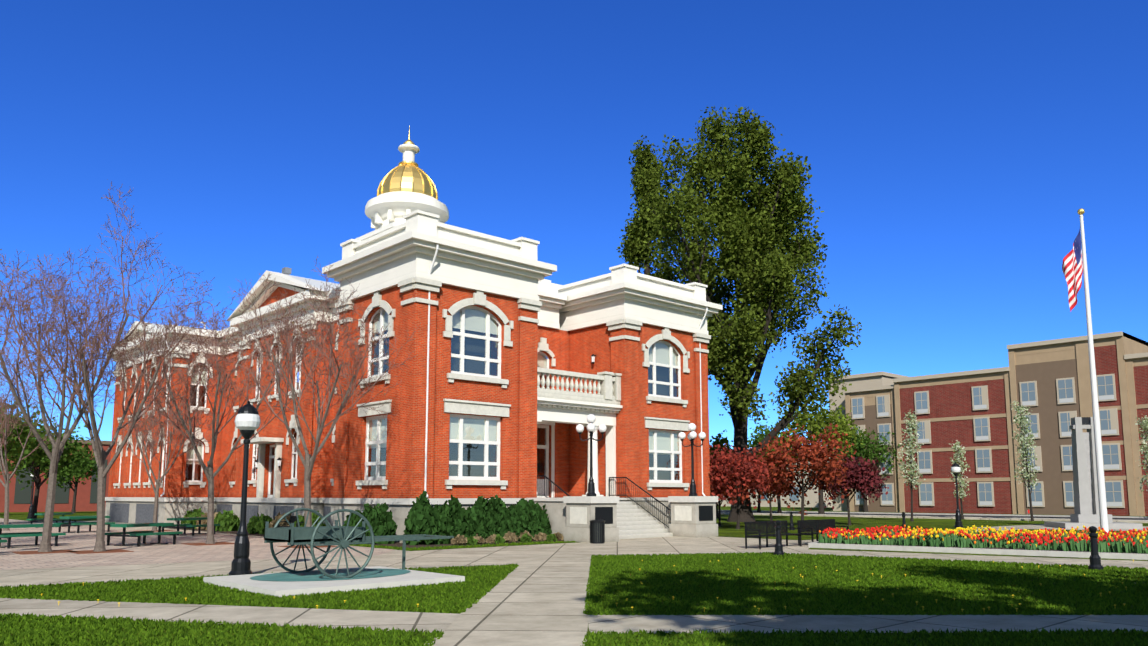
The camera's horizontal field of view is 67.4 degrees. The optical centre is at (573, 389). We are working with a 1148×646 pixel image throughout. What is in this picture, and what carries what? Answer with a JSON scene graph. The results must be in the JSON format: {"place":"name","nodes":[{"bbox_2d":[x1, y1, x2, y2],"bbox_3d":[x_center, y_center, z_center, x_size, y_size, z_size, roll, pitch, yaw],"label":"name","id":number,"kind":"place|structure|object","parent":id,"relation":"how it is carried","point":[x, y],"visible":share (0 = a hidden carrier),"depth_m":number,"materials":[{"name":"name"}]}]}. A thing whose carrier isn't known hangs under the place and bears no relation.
{"place":"outdoors","nodes":[
{"label":"outdoors","id":0,"kind":"place"},
{"bbox_2d":[0,518,393,569],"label":"plaza paving","id":1,"kind":"structure","parent":0,"point":[84,538],"depth_m":28.17,"materials":[{"name":"grey concrete"}]},
{"bbox_2d":[0,280,24,330],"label":"plaza tree","id":2,"kind":"object","parent":1,"relation":"on","point":[7,306],"visible":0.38,"depth_m":29.85,"materials":[{"name":"brown plant"}]},
{"bbox_2d":[0,401,51,471],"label":"green tree","id":3,"kind":"object","parent":1,"relation":"on","point":[17,448],"visible":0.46,"depth_m":51.87,"materials":[{"name":"green plant"}]},
{"bbox_2d":[0,524,65,548],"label":"picnic table","id":4,"kind":"object","parent":1,"relation":"on","point":[8,536],"visible":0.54,"depth_m":30.10,"materials":[{"name":"green"}]},
{"bbox_2d":[0,335,65,530],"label":"plaza tree","id":5,"kind":"object","parent":1,"relation":"on","point":[6,476],"visible":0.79,"depth_m":44.42,"materials":[{"name":"brown plant"}]},
{"bbox_2d":[0,352,54,441],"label":"plaza tree buds","id":6,"kind":"object","parent":5,"relation":"attached to","point":[17,406],"visible":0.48,"depth_m":45.21,"materials":[{"name":"brown plant"}]},
{"bbox_2d":[0,405,96,521],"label":"green tree","id":7,"kind":"object","parent":1,"relation":"on","point":[39,457],"visible":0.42,"depth_m":58.56,"materials":[{"name":"green plant"}]},
{"bbox_2d":[27,513,79,523],"bbox_3d":[-29.894,7.504,49.481,1.800,0.780,2.000,-1,-7,7],"label":"picnic table","id":8,"kind":"object","parent":1,"relation":"on","point":[54,519],"visible":0.42,"depth_m":48.96,"materials":[{"name":"green metal"}]},
{"bbox_2d":[54,516,114,532],"bbox_3d":[-23.958,6.604,42.155,1.800,0.780,2.000,-4,-8,30],"label":"picnic table","id":9,"kind":"object","parent":1,"relation":"on","point":[69,523],"visible":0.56,"depth_m":41.62,"materials":[{"name":"green metal"}]},
{"bbox_2d":[0,181,214,551],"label":"plaza tree","id":10,"kind":"object","parent":1,"relation":"on","point":[54,456],"visible":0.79,"depth_m":27.35,"materials":[{"name":"brown plant"}]},
{"bbox_2d":[0,189,204,420],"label":"plaza tree buds","id":11,"kind":"object","parent":10,"relation":"attached to","point":[66,314],"visible":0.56,"depth_m":26.89,"materials":[{"name":"brown plant"}]},
{"bbox_2d":[0,256,235,551],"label":"plaza tree","id":12,"kind":"object","parent":1,"relation":"on","point":[100,454],"visible":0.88,"depth_m":27.75,"materials":[{"name":"brown plant"}]},
{"bbox_2d":[2,259,216,398],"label":"plaza tree buds","id":13,"kind":"object","parent":12,"relation":"attached to","point":[114,334],"visible":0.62,"depth_m":27.55,"materials":[{"name":"brown plant"}]},
{"bbox_2d":[105,523,182,546],"bbox_3d":[-15.707,5.273,31.316,1.800,0.780,2.000,-3,-8,24],"label":"picnic table","id":14,"kind":"object","parent":1,"relation":"on","point":[139,534],"visible":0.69,"depth_m":30.94,"materials":[{"name":"green"}]},
{"bbox_2d":[113,382,221,530],"bbox_3d":[-20.776,3.430,43.778,5.865,7.583,4.264,-4,-8,30],"label":"plaza tree","id":15,"kind":"object","parent":1,"relation":"on","point":[152,445],"visible":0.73,"depth_m":43.59,"materials":[{"name":"brown plant"}]},
{"bbox_2d":[111,392,220,448],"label":"plaza tree buds","id":16,"kind":"object","parent":15,"relation":"attached to","point":[163,427],"visible":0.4,"depth_m":43.69,"materials":[{"name":"brown plant"}]},
{"bbox_2d":[12,530,336,554],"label":"tree grates","id":17,"kind":"object","parent":1,"relation":"on","point":[91,551],"visible":0.6,"depth_m":27.98,"materials":[{"name":"metal"}]},
{"bbox_2d":[157,517,219,535],"bbox_3d":[-17.623,6.269,39.429,1.800,0.780,2.000,-2,-7,13],"label":"picnic table","id":18,"kind":"object","parent":1,"relation":"on","point":[178,525],"visible":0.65,"depth_m":38.81,"materials":[{"name":"green metal"}]},
{"bbox_2d":[83,297,345,543],"bbox_3d":[-13.581,1.141,32.568,6.452,9.400,8.955,-4,-8,28],"label":"plaza tree","id":19,"kind":"object","parent":1,"relation":"on","point":[209,474],"visible":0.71,"depth_m":32.22,"materials":[{"name":"brown plant"}]},
{"bbox_2d":[103,300,350,420],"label":"plaza tree buds","id":20,"kind":"object","parent":19,"relation":"attached to","point":[210,356],"visible":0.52,"depth_m":32.47,"materials":[{"name":"brown plant"}]},
{"bbox_2d":[185,256,420,545],"bbox_3d":[-9.530,0.223,30.247,7.375,10.659,8.763,2,-7,-17],"label":"plaza tree","id":21,"kind":"object","parent":1,"relation":"on","point":[308,462],"visible":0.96,"depth_m":30.40,"materials":[{"name":"brown plant"}]},
{"bbox_2d":[184,257,407,405],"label":"plaza tree buds","id":22,"kind":"object","parent":21,"relation":"attached to","point":[309,336],"visible":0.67,"depth_m":30.40,"materials":[{"name":"brown plant"}]},
{"bbox_2d":[0,598,460,631],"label":"walkway","id":23,"kind":"structure","parent":0,"point":[383,620],"depth_m":13.15,"materials":[{"name":"concrete"}]},
{"bbox_2d":[424,557,591,645],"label":"walkway path","id":24,"kind":"structure","parent":0,"point":[539,604],"depth_m":13.29,"materials":[{"name":"concrete"}]},
{"bbox_2d":[0,521,1147,587],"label":"forecourt paving","id":25,"kind":"structure","parent":0,"point":[518,555],"depth_m":24.67,"materials":[{"name":"concrete"}]},
{"bbox_2d":[169,528,263,535],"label":"bed mulch","id":26,"kind":"object","parent":25,"relation":"on","point":[235,532],"visible":0.2,"depth_m":42.77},
{"bbox_2d":[278,516,303,526],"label":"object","id":27,"kind":"structure","parent":26,"relation":"on","point":[293,519],"depth_m":38.02,"materials":[{"name":"metal"}]},
{"bbox_2d":[105,126,722,542],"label":"courthouse","id":28,"kind":"structure","parent":25,"relation":"on","point":[511,406],"depth_m":39.78,"materials":[{"name":"brick"}]},
{"bbox_2d":[576,414,606,495],"bbox_3d":[0.685,2.599,34.110,0.976,3.250,0.976,6,-9,-42],"label":"stair lamp","id":29,"kind":"object","parent":28,"relation":"on","point":[591,420],"visible":1,"depth_m":34.07,"materials":[{"name":"black metal"}]},
{"bbox_2d":[160,244,1029,512],"bbox_3d":[3.755,-1.446,41.909,56.580,16.100,18.646,-1,-7,6],"label":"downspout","id":30,"kind":"object","parent":28,"relation":"attached to","point":[286,270],"visible":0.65,"depth_m":41.24,"materials":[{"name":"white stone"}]},
{"bbox_2d":[678,423,705,495],"bbox_3d":[5.273,3.116,38.322,0.976,3.250,0.976,6,-9,-42],"label":"stair lamp","id":31,"kind":"object","parent":28,"relation":"on","point":[692,435],"visible":1,"depth_m":38.29,"materials":[{"name":"black metal"}]},
{"bbox_2d":[349,541,575,550],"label":"curb","id":32,"kind":"structure","parent":25,"relation":"on","point":[465,547],"depth_m":30.29,"materials":[{"name":"grey concrete"}]},
{"bbox_2d":[370,540,563,547],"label":"bed mulch","id":33,"kind":"object","parent":25,"relation":"on","point":[407,545],"depth_m":31.52,"materials":[{"name":"brown soil"}]},
{"bbox_2d":[590,520,604,543],"bbox_3d":[0.884,5.370,32.514,0.600,0.880,0.600,6,-9,-42],"label":"trash can","id":34,"kind":"object","parent":25,"relation":"on","point":[597,531],"visible":0.98,"depth_m":32.29,"materials":[{"name":"black metal"}]},
{"bbox_2d":[744,520,801,548],"bbox_3d":[6.931,5.039,29.900,2.524,0.900,0.620,6,-9,-42],"label":"bench","id":35,"kind":"object","parent":25,"relation":"on","point":[760,530],"visible":0.79,"depth_m":29.94,"materials":[{"name":"black metal"}]},
{"bbox_2d":[0,506,1147,645],"bbox_3d":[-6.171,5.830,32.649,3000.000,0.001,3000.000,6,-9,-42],"label":"lawn","id":36,"kind":"structure","parent":0,"point":[860,523],"depth_m":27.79,"materials":[{"name":"green plant"}]},
{"bbox_2d":[27,475,33,518],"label":"lamp post","id":37,"kind":"object","parent":36,"relation":"on","point":[30,510],"visible":0.46,"depth_m":67.16,"materials":[{"name":"black metal"}]},
{"bbox_2d":[40,444,97,512],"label":"green tree","id":38,"kind":"object","parent":36,"relation":"on","point":[86,470],"visible":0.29,"depth_m":85.81,"materials":[{"name":"green plant"}]},
{"bbox_2d":[228,401,260,575],"bbox_3d":[-7.381,2.206,19.298,0.560,3.940,0.560,6,-9,-42],"label":"lamp post","id":39,"kind":"object","parent":36,"relation":"on","point":[247,421],"visible":0.98,"depth_m":19.22,"materials":[{"name":"black metal"}]},
{"bbox_2d":[203,508,464,596],"bbox_3d":[-4.686,3.297,18.286,4.900,1.528,3.500,6,-9,-42],"label":"cannon","id":40,"kind":"object","parent":36,"relation":"on","point":[294,582],"visible":1,"depth_m":17.66,"materials":[{"name":"metal"}]},
{"bbox_2d":[180,490,562,544],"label":"shrubs","id":41,"kind":"object","parent":36,"relation":"on","point":[490,520],"visible":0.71,"depth_m":32.96,"materials":[{"name":"green plant"}]},
{"bbox_2d":[0,439,832,511],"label":"buildings","id":42,"kind":"structure","parent":36,"relation":"on","point":[20,499],"depth_m":95.05,"materials":[{"name":"red"}]},
{"bbox_2d":[41,560,1133,611],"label":"dandelions","id":43,"kind":"object","parent":36,"relation":"on","point":[773,589],"visible":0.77,"depth_m":14.66,"materials":[{"name":"yellow plant"}]},
{"bbox_2d":[616,135,681,283],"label":"tree","id":44,"kind":"object","parent":36,"relation":"on","point":[632,249],"visible":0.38,"depth_m":66.48,"materials":[{"name":"green plant"}]},
{"bbox_2d":[709,429,732,517],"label":"tree","id":45,"kind":"object","parent":36,"relation":"on","point":[717,441],"visible":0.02,"depth_m":69.15,"materials":[{"name":"green plant"}]},
{"bbox_2d":[710,466,749,525],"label":"red tree","id":46,"kind":"object","parent":36,"relation":"on","point":[718,503],"depth_m":51.15,"materials":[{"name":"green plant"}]},
{"bbox_2d":[708,443,774,528],"bbox_3d":[8.680,5.146,46.021,5.006,4.723,4.813,6,-9,-42],"label":"red tree","id":47,"kind":"object","parent":36,"relation":"on","point":[729,468],"visible":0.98,"depth_m":45.29,"materials":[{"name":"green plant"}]},
{"bbox_2d":[633,106,861,521],"bbox_3d":[10.919,-6.117,60.933,16.570,30.750,14.478,2,-7,-18],"label":"tree","id":48,"kind":"object","parent":36,"relation":"on","point":[758,263],"visible":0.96,"depth_m":58.10,"materials":[{"name":"green plant"}]},
{"bbox_2d":[736,460,792,520],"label":"red tree","id":49,"kind":"object","parent":36,"relation":"on","point":[753,495],"visible":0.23,"depth_m":57.17,"materials":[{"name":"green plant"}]},
{"bbox_2d":[750,447,786,512],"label":"green tree","id":50,"kind":"object","parent":36,"relation":"on","point":[759,509],"visible":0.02,"depth_m":88.48,"materials":[{"name":"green plant"}]},
{"bbox_2d":[747,421,807,512],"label":"tree","id":51,"kind":"object","parent":36,"relation":"on","point":[761,436],"visible":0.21,"depth_m":82.92,"materials":[{"name":"green plant"}]},
{"bbox_2d":[774,520,783,555],"bbox_3d":[6.163,4.473,25.945,0.320,1.060,0.320,6,-9,-42],"label":"bollard","id":52,"kind":"object","parent":36,"relation":"on","point":[778,546],"visible":0.96,"depth_m":25.87,"materials":[{"name":"black metal"}]},
{"bbox_2d":[789,512,794,529],"bbox_3d":[11.283,6.823,44.675,0.290,0.959,0.290,6,-9,-42],"label":"bollard","id":53,"kind":"object","parent":36,"relation":"on","point":[791,520],"visible":0.92,"depth_m":44.62,"materials":[{"name":"black metal"}]},
{"bbox_2d":[751,423,856,519],"bbox_3d":[13.328,5.012,49.657,6.075,5.877,5.968,-3,-8,26],"label":"red tree","id":54,"kind":"object","parent":36,"relation":"on","point":[816,458],"visible":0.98,"depth_m":49.02,"materials":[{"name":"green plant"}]},
{"bbox_2d":[769,390,869,513],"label":"tree","id":55,"kind":"object","parent":36,"relation":"on","point":[842,422],"visible":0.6,"depth_m":75.77,"materials":[{"name":"green plant"}]},
{"bbox_2d":[797,519,848,545],"bbox_3d":[9.196,5.261,31.709,2.524,0.900,0.620,6,-9,-42],"label":"bench","id":56,"kind":"object","parent":36,"relation":"on","point":[810,529],"visible":0.79,"depth_m":31.77,"materials":[{"name":"black metal"}]},
{"bbox_2d":[808,452,889,524],"bbox_3d":[16.818,5.994,51.983,4.775,4.492,4.534,6,-9,-42],"label":"red tree","id":57,"kind":"object","parent":36,"relation":"on","point":[861,478],"visible":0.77,"depth_m":51.17,"materials":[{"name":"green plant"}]},
{"bbox_2d":[826,425,901,511],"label":"tree","id":58,"kind":"object","parent":36,"relation":"on","point":[866,449],"visible":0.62,"depth_m":92.30,"materials":[{"name":"green plant"}]},
{"bbox_2d":[902,512,906,530],"bbox_3d":[16.845,6.737,43.968,0.290,0.959,0.290,6,-9,-42],"label":"bollard","id":59,"kind":"object","parent":36,"relation":"on","point":[903,519],"visible":0.81,"depth_m":43.92,"materials":[{"name":"black metal"}]},
{"bbox_2d":[897,409,925,520],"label":"pear tree","id":60,"kind":"object","parent":36,"relation":"on","point":[910,430],"visible":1,"depth_m":60.02,"materials":[{"name":"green plant"}]},
{"bbox_2d":[951,462,962,527],"bbox_3d":[21.465,5.893,48.239,0.522,3.675,0.522,6,-9,-42],"label":"lamp post","id":61,"kind":"object","parent":36,"relation":"on","point":[955,469],"visible":1,"depth_m":48.17,"materials":[{"name":"black metal"}]},
{"bbox_2d":[950,440,969,518],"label":"pear tree","id":62,"kind":"object","parent":36,"relation":"on","point":[956,447],"visible":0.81,"depth_m":64.76,"materials":[{"name":"white plant"}]},
{"bbox_2d":[808,525,1147,559],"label":"tulip bed","id":63,"kind":"object","parent":36,"relation":"on","point":[1129,544],"visible":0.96,"depth_m":27.57,"materials":[{"name":"multicoloured plant"}]},
{"bbox_2d":[829,331,1147,515],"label":"hotel","id":64,"kind":"structure","parent":36,"relation":"on","point":[1048,382],"depth_m":83.32,"materials":[{"name":"brick"}]},
{"bbox_2d":[1010,400,1040,520],"bbox_3d":[32.019,5.016,60.924,1.866,8.612,1.795,6,-9,-42],"label":"pear tree","id":65,"kind":"object","parent":36,"relation":"on","point":[1024,449],"visible":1,"depth_m":60.91,"materials":[{"name":"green plant"}]},
{"bbox_2d":[1077,208,1108,532],"bbox_3d":[20.305,-0.692,33.693,0.440,13.200,0.429,6,-9,-42],"label":"flagpole","id":66,"kind":"object","parent":36,"relation":"on","point":[1100,474],"visible":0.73,"depth_m":33.48,"materials":[{"name":"white metal"}]},
{"bbox_2d":[1062,229,1082,311],"bbox_3d":[19.872,-4.807,34.385,0.708,3.562,0.438,0,-7,0],"label":"flag","id":67,"kind":"object","parent":66,"relation":"attached to","point":[1072,267],"visible":1,"depth_m":34.27,"materials":[{"name":"multicoloured fabric"}]},
{"bbox_2d":[1088,526,1102,569],"bbox_3d":[12.652,3.858,20.938,0.320,1.060,0.320,6,-9,-42],"label":"bollard","id":68,"kind":"object","parent":36,"relation":"on","point":[1095,559],"visible":0.94,"depth_m":20.87,"materials":[{"name":"black metal"}]},
{"bbox_2d":[1135,415,1147,495],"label":"pear tree","id":69,"kind":"object","parent":36,"relation":"on","point":[1144,425],"visible":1,"depth_m":58.80,"materials":[{"name":"white plant"}]},
{"bbox_2d":[0,0,1147,449],"label":"sky","id":70,"kind":"structure","parent":0,"point":[954,149],"materials":[{"name":"blue"}]},
{"bbox_2d":[717,529,822,539],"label":"lawn grass","id":71,"kind":"structure","parent":0,"point":[730,533],"depth_m":38.54,"materials":[{"name":"green plant"}]},
{"bbox_2d":[588,615,1147,633],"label":"walkway","id":72,"kind":"structure","parent":0,"point":[755,623],"depth_m":12.22,"materials":[{"name":"concrete"}]},
{"bbox_2d":[718,511,1147,519],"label":"road","id":73,"kind":"structure","parent":0,"point":[953,515],"depth_m":75.96,"materials":[{"name":"grey asphalt"}]},
{"bbox_2d":[718,510,1147,522],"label":"road kerbs","id":74,"kind":"structure","parent":73,"relation":"on","point":[948,517],"depth_m":71.16,"materials":[{"name":"concrete"}]},
{"bbox_2d":[977,524,1147,530],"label":"monument paving","id":75,"kind":"structure","parent":0,"point":[1038,526],"depth_m":48.05,"materials":[{"name":"concrete"}]},
{"bbox_2d":[1044,417,1142,528],"bbox_3d":[28.745,4.638,48.179,3.800,6.150,3.200,-1,-7,10],"label":"monument","id":76,"kind":"object","parent":75,"relation":"on","point":[1086,502],"visible":0.75,"depth_m":47.92,"materials":[{"name":"stone"}]}
]}

